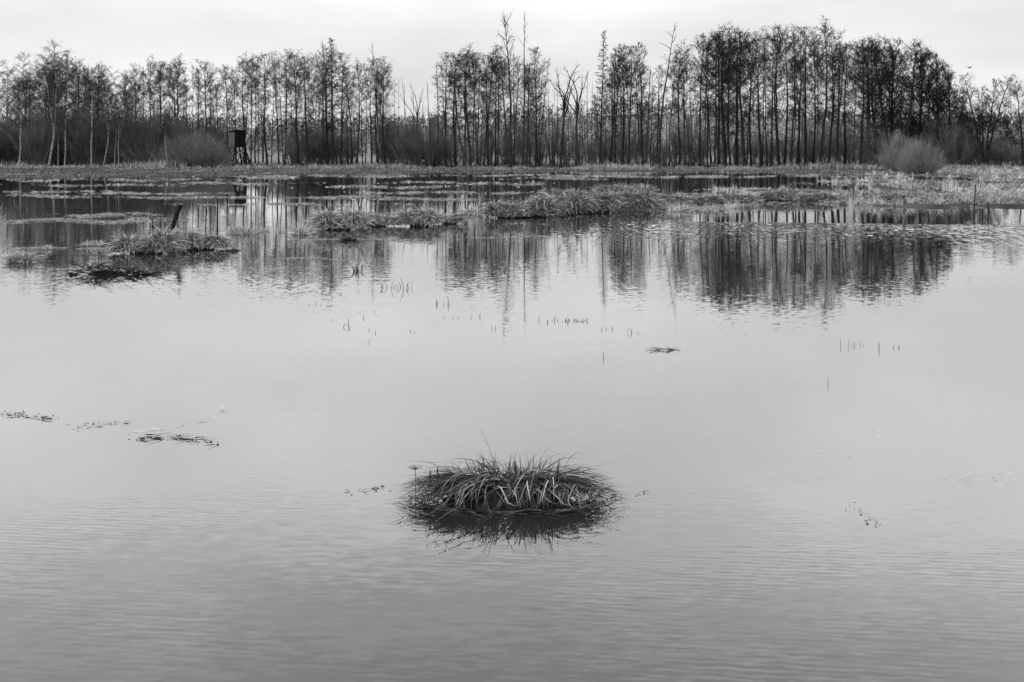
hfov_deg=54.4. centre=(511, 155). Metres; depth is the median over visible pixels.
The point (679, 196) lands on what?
sedge tussock
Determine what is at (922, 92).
alder tree
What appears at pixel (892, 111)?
broad tree
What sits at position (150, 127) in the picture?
shrub
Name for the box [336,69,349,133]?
alder tree
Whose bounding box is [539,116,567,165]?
shrub
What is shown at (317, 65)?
alder tree
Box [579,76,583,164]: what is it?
dead tree
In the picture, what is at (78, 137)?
shrub
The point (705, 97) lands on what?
alder tree
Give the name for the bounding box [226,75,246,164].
alder tree
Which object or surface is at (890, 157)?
willow bush
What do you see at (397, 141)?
shrub
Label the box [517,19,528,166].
dead tree
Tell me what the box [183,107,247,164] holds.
shrub
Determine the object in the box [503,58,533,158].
alder tree
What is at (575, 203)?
sedge tussock
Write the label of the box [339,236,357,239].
debris clump
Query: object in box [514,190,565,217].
sedge tussock
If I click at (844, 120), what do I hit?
alder tree
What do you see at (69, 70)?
alder tree
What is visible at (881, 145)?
shrub
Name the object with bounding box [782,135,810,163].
shrub
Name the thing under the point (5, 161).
shrub
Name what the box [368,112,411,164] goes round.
shrub
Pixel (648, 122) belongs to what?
tree snag
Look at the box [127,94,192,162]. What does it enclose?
shrub
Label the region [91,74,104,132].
birch tree
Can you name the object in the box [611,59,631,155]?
alder tree
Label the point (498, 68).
alder tree
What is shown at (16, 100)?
alder tree
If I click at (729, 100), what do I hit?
alder tree
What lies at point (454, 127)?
alder tree
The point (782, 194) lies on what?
sedge tussock
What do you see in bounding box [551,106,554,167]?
tree snag
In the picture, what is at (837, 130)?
alder tree
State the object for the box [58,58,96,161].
alder tree
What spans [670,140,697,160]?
fallen tree
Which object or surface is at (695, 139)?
tree snag
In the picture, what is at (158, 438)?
debris scatter
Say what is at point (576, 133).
dead tree
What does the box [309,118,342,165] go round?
shrub
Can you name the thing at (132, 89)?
alder tree
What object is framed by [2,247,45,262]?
grass tuft
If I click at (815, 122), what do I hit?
alder tree
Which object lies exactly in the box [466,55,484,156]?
alder tree
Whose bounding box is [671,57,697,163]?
alder tree
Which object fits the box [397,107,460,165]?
shrub
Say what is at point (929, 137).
shrub
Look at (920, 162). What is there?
willow bush
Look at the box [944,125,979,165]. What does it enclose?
shrub
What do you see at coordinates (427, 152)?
shrub
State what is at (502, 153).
shrub
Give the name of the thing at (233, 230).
grass tuft
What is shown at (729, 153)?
alder tree
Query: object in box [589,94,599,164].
alder tree
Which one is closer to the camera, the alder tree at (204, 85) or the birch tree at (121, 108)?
the birch tree at (121, 108)
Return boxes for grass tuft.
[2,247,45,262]
[40,244,53,248]
[79,239,105,246]
[219,224,255,233]
[257,226,286,231]
[284,222,317,234]
[457,202,479,214]
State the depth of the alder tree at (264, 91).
157.98 m
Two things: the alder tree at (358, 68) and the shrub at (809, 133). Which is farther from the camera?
the shrub at (809, 133)
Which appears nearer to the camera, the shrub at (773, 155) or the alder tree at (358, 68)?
the alder tree at (358, 68)
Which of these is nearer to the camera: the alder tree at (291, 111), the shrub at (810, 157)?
the alder tree at (291, 111)
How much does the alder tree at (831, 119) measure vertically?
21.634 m
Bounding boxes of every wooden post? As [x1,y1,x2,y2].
[169,204,182,231]
[478,194,484,213]
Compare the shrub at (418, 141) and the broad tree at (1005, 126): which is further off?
the broad tree at (1005, 126)
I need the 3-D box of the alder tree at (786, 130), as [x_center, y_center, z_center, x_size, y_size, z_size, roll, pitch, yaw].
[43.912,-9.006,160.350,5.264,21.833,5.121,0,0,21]
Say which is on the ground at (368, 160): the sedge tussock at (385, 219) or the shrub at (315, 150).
the shrub at (315, 150)
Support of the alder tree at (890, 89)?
on the ground at (368, 160)
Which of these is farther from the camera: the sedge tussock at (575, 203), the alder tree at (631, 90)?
the alder tree at (631, 90)
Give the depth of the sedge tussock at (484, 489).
5.68 m
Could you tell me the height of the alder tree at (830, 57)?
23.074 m
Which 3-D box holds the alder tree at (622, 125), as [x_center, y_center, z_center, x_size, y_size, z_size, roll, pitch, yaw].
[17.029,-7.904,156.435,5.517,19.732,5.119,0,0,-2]
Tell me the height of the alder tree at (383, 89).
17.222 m
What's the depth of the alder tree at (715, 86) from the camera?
152.15 m
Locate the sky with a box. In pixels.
[0,0,1023,128]
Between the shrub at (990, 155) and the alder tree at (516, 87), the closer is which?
the shrub at (990, 155)
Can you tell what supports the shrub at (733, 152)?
on the ground at (368, 160)
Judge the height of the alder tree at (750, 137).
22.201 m
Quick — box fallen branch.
[696,160,718,167]
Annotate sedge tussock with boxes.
[100,225,194,253]
[171,227,235,249]
[301,206,378,229]
[362,209,399,226]
[389,426,629,521]
[391,203,446,226]
[438,211,470,223]
[475,200,537,217]
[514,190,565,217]
[532,186,589,197]
[540,189,605,214]
[581,186,635,213]
[588,181,662,196]
[604,184,663,208]
[652,192,697,205]
[686,193,727,204]
[720,189,760,202]
[753,187,800,200]
[791,190,847,201]
[859,191,920,201]
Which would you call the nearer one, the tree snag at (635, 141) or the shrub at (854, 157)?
the tree snag at (635, 141)
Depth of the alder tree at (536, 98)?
158.02 m
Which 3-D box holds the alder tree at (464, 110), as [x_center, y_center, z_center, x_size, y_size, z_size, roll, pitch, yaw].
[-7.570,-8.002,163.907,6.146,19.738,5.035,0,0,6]
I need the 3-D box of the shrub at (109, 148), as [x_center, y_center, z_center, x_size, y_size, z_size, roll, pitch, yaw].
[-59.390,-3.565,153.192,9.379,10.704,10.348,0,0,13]
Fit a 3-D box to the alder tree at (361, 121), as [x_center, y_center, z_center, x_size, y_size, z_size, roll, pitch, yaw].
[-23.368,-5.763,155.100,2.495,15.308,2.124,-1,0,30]
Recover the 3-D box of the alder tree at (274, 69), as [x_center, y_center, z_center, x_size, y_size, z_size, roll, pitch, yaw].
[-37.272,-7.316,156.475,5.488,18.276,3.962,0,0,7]
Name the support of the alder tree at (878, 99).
on the ground at (368, 160)
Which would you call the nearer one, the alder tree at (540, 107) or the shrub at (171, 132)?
the shrub at (171, 132)
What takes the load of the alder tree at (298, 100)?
on the ground at (368, 160)
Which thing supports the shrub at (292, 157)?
on the ground at (368, 160)
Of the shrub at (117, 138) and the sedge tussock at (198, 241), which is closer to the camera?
the sedge tussock at (198, 241)
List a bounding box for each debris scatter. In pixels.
[1,411,53,419]
[68,421,129,430]
[128,432,218,444]
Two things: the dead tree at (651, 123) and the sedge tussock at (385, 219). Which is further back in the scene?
the dead tree at (651, 123)
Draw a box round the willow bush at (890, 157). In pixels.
[874,128,918,170]
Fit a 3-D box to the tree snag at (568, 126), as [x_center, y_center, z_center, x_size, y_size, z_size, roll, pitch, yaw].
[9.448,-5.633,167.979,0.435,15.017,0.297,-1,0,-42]
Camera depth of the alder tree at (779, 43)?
153.65 m
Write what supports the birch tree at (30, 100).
on the ground at (368, 160)
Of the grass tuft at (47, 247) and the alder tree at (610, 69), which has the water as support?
the grass tuft at (47, 247)
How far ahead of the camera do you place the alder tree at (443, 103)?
193.07 m
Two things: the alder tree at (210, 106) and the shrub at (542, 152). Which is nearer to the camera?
the shrub at (542, 152)
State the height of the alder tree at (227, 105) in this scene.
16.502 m
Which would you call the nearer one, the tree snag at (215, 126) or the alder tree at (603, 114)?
the tree snag at (215, 126)
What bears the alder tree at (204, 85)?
on the ground at (368, 160)
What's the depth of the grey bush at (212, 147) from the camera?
147.30 m
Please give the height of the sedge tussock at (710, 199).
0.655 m
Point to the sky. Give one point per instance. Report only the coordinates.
(987, 36)
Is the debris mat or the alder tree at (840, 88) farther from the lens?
the alder tree at (840, 88)
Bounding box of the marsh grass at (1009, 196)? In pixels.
[512,166,1023,211]
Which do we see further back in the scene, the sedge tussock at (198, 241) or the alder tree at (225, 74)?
the alder tree at (225, 74)
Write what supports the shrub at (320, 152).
on the ground at (368, 160)
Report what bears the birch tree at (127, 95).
on the ground at (368, 160)
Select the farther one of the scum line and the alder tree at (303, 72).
the alder tree at (303, 72)
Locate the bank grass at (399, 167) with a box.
[0,157,1023,177]
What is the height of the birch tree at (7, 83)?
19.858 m
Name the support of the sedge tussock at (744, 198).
on the ground at (368, 160)
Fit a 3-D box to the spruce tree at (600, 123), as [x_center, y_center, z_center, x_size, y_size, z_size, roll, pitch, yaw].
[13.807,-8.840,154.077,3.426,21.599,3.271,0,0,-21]
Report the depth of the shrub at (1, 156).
158.40 m
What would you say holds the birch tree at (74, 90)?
on the ground at (368, 160)
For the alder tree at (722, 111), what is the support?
on the ground at (368, 160)
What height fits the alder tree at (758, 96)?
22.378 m
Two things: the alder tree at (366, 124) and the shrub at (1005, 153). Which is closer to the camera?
the shrub at (1005, 153)
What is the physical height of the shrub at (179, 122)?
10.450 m
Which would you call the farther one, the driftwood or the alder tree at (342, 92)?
the alder tree at (342, 92)
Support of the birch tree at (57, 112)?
on the ground at (368, 160)
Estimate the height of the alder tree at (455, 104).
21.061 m
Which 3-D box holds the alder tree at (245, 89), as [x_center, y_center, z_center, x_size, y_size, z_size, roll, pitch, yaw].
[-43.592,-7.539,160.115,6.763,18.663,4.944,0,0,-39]
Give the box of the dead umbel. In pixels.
[409,465,420,489]
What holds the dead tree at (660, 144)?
on the ground at (368, 160)
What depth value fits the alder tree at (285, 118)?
159.77 m
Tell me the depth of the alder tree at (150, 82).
160.05 m
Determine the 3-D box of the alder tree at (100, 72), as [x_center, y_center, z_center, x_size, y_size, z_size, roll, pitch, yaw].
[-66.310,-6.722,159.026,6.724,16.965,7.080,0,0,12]
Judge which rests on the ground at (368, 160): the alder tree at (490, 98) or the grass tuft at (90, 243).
the alder tree at (490, 98)
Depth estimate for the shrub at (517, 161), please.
167.87 m
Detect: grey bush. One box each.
[119,132,180,163]
[149,133,201,163]
[159,127,233,166]
[186,137,236,166]
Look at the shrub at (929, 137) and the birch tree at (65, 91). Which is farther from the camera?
the shrub at (929, 137)
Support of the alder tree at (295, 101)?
on the ground at (368, 160)
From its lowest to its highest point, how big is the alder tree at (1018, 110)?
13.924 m
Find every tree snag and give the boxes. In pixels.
[211,93,217,148]
[427,84,431,165]
[547,98,549,166]
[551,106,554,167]
[567,81,569,165]
[584,117,585,164]
[605,97,605,155]
[624,101,625,164]
[635,113,635,165]
[645,70,650,162]
[688,126,689,166]
[693,104,697,166]
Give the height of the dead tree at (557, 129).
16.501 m
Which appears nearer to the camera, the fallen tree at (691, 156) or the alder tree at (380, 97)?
the fallen tree at (691, 156)
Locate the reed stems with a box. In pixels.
[539,316,587,322]
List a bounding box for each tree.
[0,59,9,124]
[0,65,26,165]
[0,69,16,125]
[6,51,39,165]
[7,75,34,133]
[7,78,34,111]
[13,69,45,164]
[15,70,42,164]
[16,37,82,166]
[22,59,54,133]
[26,59,68,162]
[38,61,61,120]
[38,64,62,125]
[40,52,78,165]
[53,58,78,165]
[55,51,83,111]
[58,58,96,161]
[62,67,83,115]
[63,70,82,127]
[69,67,95,130]
[71,70,96,112]
[75,65,104,164]
[78,63,120,159]
[79,74,102,162]
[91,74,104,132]
[93,67,124,164]
[93,75,115,116]
[93,76,114,129]
[107,79,134,163]
[110,84,125,163]
[114,70,134,121]
[116,84,140,156]
[118,70,149,120]
[120,63,147,126]
[123,81,140,131]
[132,79,147,119]
[134,54,168,129]
[139,68,147,122]
[141,64,170,118]
[144,86,159,114]
[145,61,171,130]
[156,108,175,161]
[161,53,191,134]
[161,66,192,124]
[162,57,190,127]
[181,84,193,121]
[184,68,196,134]
[187,67,205,134]
[188,59,227,147]
[197,77,222,127]
[206,82,231,139]
[207,64,241,150]
[220,93,237,161]
[222,53,258,165]
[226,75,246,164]
[228,81,237,159]
[238,55,262,163]
[238,83,255,162]
[240,51,282,165]
[248,63,267,162]
[250,75,262,163]
[252,80,272,161]
[259,54,287,164]
[266,72,278,162]
[268,48,316,166]
[269,51,301,165]
[273,68,290,161]
[281,52,327,165]
[283,78,296,138]
[287,68,307,155]
[300,69,319,160]
[307,44,347,164]
[309,67,326,133]
[316,63,333,138]
[317,62,328,132]
[318,40,327,129]
[319,38,343,166]
[329,51,358,164]
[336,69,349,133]
[337,66,361,165]
[338,78,356,162]
[348,60,370,165]
[349,88,358,161]
[355,56,395,164]
[355,72,368,164]
[361,76,371,162]
[362,72,380,165]
[365,59,395,165]
[368,47,383,164]
[369,69,393,137]
[389,83,398,129]
[397,83,399,163]
[399,84,424,163]
[431,52,457,133]
[435,64,439,165]
[439,66,452,131]
[441,52,470,166]
[442,44,483,167]
[443,53,479,156]
[443,68,463,162]
[452,49,484,165]
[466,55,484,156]
[467,50,490,165]
[471,52,507,165]
[475,78,496,142]
[478,48,501,166]
[483,55,512,164]
[485,45,505,166]
[487,54,517,163]
[496,9,522,167]
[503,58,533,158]
[506,53,525,165]
[516,68,544,162]
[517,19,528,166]
[519,65,549,156]
[520,62,540,165]
[523,47,551,166]
[533,63,551,166]
[547,67,587,166]
[552,59,583,167]
[552,83,555,165]
[557,68,557,166]
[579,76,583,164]
[580,104,584,165]
[583,75,588,163]
[589,82,611,163]
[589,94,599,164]
[592,30,611,163]
[600,60,621,162]
[601,47,633,164]
[604,45,625,164]
[606,43,638,165]
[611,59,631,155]
[616,45,648,165]
[623,42,654,164]
[624,59,653,162]
[624,66,636,157]
[634,83,657,161]
[648,65,666,161]
[649,75,653,163]
[649,94,663,163]
[655,26,680,167]
[657,39,694,166]
[660,63,687,166]
[661,90,670,148]
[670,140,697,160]
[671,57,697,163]
[673,56,699,164]
[682,32,723,166]
[693,29,739,164]
[693,31,738,165]
[694,42,716,164]
[695,49,716,163]
[695,59,716,162]
[696,20,749,166]
[712,25,765,166]
[712,28,756,166]
[713,53,748,143]
[714,33,741,165]
[732,43,748,161]
[737,33,771,166]
[741,26,771,166]
[741,58,766,163]
[751,24,806,165]
[753,41,774,165]
[753,44,771,164]
[759,34,785,166]
[761,38,790,161]
[770,35,800,165]
[779,23,810,164]
[784,31,817,165]
[784,53,807,158]
[786,57,810,161]
[789,25,825,166]
[799,32,831,163]
[804,15,848,164]
[806,47,831,162]
[816,35,847,163]
[824,43,857,163]
[824,48,845,130]
[828,42,850,152]
[829,41,869,163]
[839,32,907,152]
[841,36,884,164]
[841,37,902,163]
[843,70,865,160]
[848,35,895,154]
[849,36,925,142]
[853,47,874,143]
[866,52,892,136]
[878,39,956,146]
[878,57,899,131]
[889,38,941,145]
[893,50,910,120]
[904,51,968,145]
[912,65,942,122]
[925,62,967,137]
[948,88,972,149]
[951,72,1022,165]
[993,115,1023,152]
[999,79,1023,165]
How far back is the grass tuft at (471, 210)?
33.88 m
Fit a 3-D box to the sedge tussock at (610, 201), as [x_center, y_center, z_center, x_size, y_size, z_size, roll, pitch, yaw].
[3.221,1.564,34.951,2.366,1.063,1.576,0,0,0]
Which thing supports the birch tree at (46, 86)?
on the ground at (368, 160)
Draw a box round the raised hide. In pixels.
[225,129,251,165]
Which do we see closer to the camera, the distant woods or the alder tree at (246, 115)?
the alder tree at (246, 115)
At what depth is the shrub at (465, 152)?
157.46 m
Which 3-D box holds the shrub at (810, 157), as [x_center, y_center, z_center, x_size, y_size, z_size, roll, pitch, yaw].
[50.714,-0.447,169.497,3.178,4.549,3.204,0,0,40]
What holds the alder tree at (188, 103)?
on the ground at (368, 160)
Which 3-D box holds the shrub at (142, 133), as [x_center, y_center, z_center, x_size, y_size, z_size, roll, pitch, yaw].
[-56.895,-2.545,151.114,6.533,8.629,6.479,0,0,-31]
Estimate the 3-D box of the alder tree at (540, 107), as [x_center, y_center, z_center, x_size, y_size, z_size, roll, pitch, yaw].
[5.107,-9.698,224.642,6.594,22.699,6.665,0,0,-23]
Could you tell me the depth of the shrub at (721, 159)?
187.04 m
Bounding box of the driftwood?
[687,184,705,193]
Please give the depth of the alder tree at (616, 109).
165.98 m
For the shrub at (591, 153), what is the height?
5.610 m
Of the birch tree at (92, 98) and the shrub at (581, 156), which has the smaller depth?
the birch tree at (92, 98)
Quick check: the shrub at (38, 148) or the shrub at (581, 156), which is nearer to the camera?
the shrub at (38, 148)
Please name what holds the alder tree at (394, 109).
on the ground at (368, 160)
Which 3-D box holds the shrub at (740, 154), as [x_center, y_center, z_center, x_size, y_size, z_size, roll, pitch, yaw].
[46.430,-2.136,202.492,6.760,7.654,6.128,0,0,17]
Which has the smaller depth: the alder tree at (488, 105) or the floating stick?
the floating stick
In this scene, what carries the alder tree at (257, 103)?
on the ground at (368, 160)
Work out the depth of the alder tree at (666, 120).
216.31 m
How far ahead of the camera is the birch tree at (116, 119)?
150.12 m
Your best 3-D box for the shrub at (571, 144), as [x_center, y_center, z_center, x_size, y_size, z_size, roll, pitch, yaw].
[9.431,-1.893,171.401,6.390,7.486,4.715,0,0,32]
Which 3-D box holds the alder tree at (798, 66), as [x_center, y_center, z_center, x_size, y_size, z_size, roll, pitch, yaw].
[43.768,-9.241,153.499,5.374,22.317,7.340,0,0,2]
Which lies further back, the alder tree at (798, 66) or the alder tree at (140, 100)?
the alder tree at (140, 100)
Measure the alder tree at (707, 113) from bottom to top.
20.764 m
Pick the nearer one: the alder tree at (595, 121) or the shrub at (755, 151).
the alder tree at (595, 121)
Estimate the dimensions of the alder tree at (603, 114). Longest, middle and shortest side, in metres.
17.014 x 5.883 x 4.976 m
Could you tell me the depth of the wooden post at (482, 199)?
34.28 m
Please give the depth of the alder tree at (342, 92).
162.04 m
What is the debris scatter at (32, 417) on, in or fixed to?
on the water
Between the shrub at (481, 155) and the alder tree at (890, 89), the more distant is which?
the alder tree at (890, 89)
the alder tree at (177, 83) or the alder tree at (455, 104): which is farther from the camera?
the alder tree at (455, 104)
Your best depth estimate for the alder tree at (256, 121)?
205.70 m
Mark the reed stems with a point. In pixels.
(569, 320)
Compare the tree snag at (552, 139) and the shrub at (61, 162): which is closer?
the tree snag at (552, 139)
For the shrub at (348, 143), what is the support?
on the ground at (368, 160)
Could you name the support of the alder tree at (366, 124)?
on the ground at (368, 160)
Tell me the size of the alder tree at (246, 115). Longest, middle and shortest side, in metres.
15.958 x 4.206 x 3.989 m
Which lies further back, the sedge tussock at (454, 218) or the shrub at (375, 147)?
the shrub at (375, 147)
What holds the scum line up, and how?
on the water
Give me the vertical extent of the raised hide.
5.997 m
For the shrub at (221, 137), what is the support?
on the ground at (368, 160)
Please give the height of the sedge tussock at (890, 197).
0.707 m
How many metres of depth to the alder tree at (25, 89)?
171.90 m
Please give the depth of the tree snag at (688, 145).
156.00 m
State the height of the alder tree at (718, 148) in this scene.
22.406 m
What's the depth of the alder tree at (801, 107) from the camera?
225.09 m
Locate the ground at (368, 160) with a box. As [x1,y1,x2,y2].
[0,114,1023,216]
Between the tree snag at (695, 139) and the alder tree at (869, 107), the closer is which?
the tree snag at (695, 139)
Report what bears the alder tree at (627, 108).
on the ground at (368, 160)
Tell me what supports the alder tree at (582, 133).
on the ground at (368, 160)
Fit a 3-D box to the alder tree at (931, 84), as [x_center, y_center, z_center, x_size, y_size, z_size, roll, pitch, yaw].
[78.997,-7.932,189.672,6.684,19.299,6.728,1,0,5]
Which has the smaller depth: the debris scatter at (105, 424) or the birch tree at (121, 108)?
the debris scatter at (105, 424)
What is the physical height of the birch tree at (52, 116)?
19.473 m
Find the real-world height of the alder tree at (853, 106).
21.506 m
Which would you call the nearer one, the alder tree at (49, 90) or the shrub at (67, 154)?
the shrub at (67, 154)
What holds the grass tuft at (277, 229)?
on the water
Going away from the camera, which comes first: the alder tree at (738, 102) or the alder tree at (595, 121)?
the alder tree at (595, 121)
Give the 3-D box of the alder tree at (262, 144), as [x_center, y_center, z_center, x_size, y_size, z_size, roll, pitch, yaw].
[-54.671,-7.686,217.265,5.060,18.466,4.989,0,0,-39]
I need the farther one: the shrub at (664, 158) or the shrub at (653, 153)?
the shrub at (664, 158)
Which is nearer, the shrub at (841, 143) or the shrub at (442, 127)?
the shrub at (442, 127)
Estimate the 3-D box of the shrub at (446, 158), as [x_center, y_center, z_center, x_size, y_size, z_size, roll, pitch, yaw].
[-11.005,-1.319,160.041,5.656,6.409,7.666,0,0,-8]
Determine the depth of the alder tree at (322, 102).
191.61 m
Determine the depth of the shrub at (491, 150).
175.13 m
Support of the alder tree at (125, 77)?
on the ground at (368, 160)
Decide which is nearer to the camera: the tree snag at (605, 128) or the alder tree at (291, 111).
the tree snag at (605, 128)
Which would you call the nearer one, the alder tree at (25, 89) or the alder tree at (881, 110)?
the alder tree at (881, 110)
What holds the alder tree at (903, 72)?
on the ground at (368, 160)
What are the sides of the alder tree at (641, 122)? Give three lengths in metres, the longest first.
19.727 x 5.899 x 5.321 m
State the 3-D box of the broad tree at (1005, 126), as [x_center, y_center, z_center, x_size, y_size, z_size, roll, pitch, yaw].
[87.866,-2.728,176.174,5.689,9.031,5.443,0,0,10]
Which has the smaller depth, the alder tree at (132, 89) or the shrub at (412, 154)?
the shrub at (412, 154)
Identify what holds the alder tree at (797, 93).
on the ground at (368, 160)
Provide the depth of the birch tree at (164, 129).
145.63 m
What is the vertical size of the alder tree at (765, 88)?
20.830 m
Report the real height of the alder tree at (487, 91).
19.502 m
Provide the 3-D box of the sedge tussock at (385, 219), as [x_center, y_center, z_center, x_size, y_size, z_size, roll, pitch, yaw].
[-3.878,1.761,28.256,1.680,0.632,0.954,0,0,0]
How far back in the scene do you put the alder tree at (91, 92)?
177.87 m
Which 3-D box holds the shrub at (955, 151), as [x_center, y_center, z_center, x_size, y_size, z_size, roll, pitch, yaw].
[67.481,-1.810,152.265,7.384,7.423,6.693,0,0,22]
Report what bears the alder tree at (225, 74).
on the ground at (368, 160)
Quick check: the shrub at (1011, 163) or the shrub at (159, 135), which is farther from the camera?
the shrub at (1011, 163)
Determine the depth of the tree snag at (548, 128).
157.99 m
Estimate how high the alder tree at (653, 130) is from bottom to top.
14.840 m
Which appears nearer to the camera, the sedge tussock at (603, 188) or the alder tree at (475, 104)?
the sedge tussock at (603, 188)
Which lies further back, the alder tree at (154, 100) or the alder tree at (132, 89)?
the alder tree at (154, 100)
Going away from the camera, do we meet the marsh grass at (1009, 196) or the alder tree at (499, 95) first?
the marsh grass at (1009, 196)
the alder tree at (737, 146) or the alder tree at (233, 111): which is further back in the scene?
the alder tree at (233, 111)
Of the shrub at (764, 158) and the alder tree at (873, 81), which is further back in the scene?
the shrub at (764, 158)
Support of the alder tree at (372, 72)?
on the ground at (368, 160)
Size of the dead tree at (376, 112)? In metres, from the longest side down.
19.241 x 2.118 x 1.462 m
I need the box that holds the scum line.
[129,407,225,432]
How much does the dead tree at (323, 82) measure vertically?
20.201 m
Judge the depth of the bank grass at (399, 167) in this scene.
139.11 m
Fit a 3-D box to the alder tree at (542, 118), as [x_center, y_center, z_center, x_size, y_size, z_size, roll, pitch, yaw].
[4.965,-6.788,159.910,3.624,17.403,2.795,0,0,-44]
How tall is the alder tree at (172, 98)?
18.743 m
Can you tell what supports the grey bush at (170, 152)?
on the ground at (368, 160)
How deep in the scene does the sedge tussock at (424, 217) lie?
28.12 m
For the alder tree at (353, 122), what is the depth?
218.09 m
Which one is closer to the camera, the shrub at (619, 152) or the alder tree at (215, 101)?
the shrub at (619, 152)
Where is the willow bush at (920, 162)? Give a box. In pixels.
[893,137,946,174]
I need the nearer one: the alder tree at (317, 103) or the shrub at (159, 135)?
the shrub at (159, 135)
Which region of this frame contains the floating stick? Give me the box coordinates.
[646,347,679,350]
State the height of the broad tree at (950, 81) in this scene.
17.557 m
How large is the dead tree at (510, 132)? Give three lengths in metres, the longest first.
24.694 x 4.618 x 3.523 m
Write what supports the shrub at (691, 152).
on the ground at (368, 160)
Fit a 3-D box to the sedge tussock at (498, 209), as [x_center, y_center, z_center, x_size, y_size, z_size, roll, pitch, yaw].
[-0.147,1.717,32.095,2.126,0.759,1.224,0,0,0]
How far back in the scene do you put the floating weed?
52.49 m
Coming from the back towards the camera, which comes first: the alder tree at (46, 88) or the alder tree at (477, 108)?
the alder tree at (46, 88)
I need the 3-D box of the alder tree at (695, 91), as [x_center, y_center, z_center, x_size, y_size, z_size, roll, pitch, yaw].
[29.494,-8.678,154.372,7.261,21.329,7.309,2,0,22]
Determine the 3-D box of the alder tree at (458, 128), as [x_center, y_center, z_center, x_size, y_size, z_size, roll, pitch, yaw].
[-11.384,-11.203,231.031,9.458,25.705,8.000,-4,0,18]
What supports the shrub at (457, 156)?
on the ground at (368, 160)
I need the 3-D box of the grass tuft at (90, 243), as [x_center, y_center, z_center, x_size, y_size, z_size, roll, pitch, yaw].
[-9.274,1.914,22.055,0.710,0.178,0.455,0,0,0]
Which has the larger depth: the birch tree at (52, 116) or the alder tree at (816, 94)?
the alder tree at (816, 94)
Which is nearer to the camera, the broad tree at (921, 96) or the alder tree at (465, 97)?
the alder tree at (465, 97)
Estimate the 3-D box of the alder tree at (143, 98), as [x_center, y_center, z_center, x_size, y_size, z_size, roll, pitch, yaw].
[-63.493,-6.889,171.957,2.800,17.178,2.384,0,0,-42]
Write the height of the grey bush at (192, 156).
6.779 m
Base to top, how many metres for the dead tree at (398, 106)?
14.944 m
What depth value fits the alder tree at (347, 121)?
212.28 m
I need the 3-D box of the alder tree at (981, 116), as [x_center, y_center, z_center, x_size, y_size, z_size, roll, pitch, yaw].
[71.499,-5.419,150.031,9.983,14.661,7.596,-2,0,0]
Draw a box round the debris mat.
[65,257,166,276]
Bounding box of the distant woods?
[0,98,1023,156]
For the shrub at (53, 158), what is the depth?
159.26 m
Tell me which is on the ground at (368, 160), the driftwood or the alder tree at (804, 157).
the alder tree at (804, 157)
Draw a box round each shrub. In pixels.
[0,97,56,165]
[0,137,11,164]
[1,134,23,165]
[5,103,60,165]
[29,107,78,165]
[29,132,62,165]
[32,109,74,162]
[38,104,87,165]
[39,98,99,165]
[52,99,122,165]
[59,101,115,165]
[85,125,125,165]
[90,98,153,163]
[99,106,134,165]
[119,112,155,163]
[124,112,161,161]
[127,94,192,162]
[141,116,190,157]
[146,106,196,138]
[181,112,225,140]
[181,116,200,147]
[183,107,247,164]
[207,123,245,161]
[274,127,312,165]
[280,112,322,165]
[298,122,330,165]
[301,127,338,165]
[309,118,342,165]
[329,122,358,166]
[338,132,360,164]
[365,108,404,164]
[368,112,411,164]
[381,116,412,164]
[384,123,431,166]
[396,117,449,166]
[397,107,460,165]
[403,124,427,165]
[425,124,450,165]
[431,133,457,166]
[444,136,463,166]
[456,139,476,166]
[466,131,493,166]
[479,120,504,164]
[494,123,513,164]
[496,117,531,165]
[508,113,548,166]
[532,135,555,165]
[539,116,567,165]
[551,129,580,165]
[569,138,586,165]
[580,138,604,165]
[582,125,618,165]
[595,118,630,164]
[608,121,640,164]
[621,118,656,164]
[639,134,666,166]
[655,138,672,165]
[664,121,690,166]
[671,110,709,165]
[691,127,713,164]
[708,122,733,163]
[727,142,741,164]
[730,132,749,163]
[745,125,767,163]
[753,134,776,163]
[765,134,799,163]
[765,141,776,164]
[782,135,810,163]
[794,120,827,163]
[802,143,818,165]
[807,124,843,163]
[815,117,859,163]
[831,123,865,164]
[846,143,858,163]
[848,113,897,165]
[859,126,901,165]
[910,118,953,158]
[912,113,969,164]
[913,117,985,163]
[933,123,977,165]
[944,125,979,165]
[946,120,985,165]
[968,145,985,165]
[976,136,1008,165]
[985,131,1006,164]
[985,134,1020,165]
[1003,142,1020,164]
[1009,142,1021,165]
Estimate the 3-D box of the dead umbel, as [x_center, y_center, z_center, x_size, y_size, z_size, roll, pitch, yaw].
[-0.580,1.946,5.907,0.103,0.208,0.076,0,0,0]
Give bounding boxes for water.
[0,172,1023,681]
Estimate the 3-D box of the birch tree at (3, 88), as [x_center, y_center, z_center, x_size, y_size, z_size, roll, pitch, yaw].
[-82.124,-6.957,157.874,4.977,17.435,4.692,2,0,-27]
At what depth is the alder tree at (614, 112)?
159.69 m
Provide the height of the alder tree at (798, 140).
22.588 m
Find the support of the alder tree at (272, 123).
on the ground at (368, 160)
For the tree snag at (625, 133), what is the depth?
149.95 m
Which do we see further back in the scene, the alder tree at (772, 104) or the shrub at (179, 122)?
the shrub at (179, 122)
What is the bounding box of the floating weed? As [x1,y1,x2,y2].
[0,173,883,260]
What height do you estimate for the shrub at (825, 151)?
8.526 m
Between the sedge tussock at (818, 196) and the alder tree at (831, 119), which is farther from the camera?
the alder tree at (831, 119)
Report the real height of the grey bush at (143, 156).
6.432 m
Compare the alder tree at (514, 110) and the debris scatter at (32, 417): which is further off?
the alder tree at (514, 110)

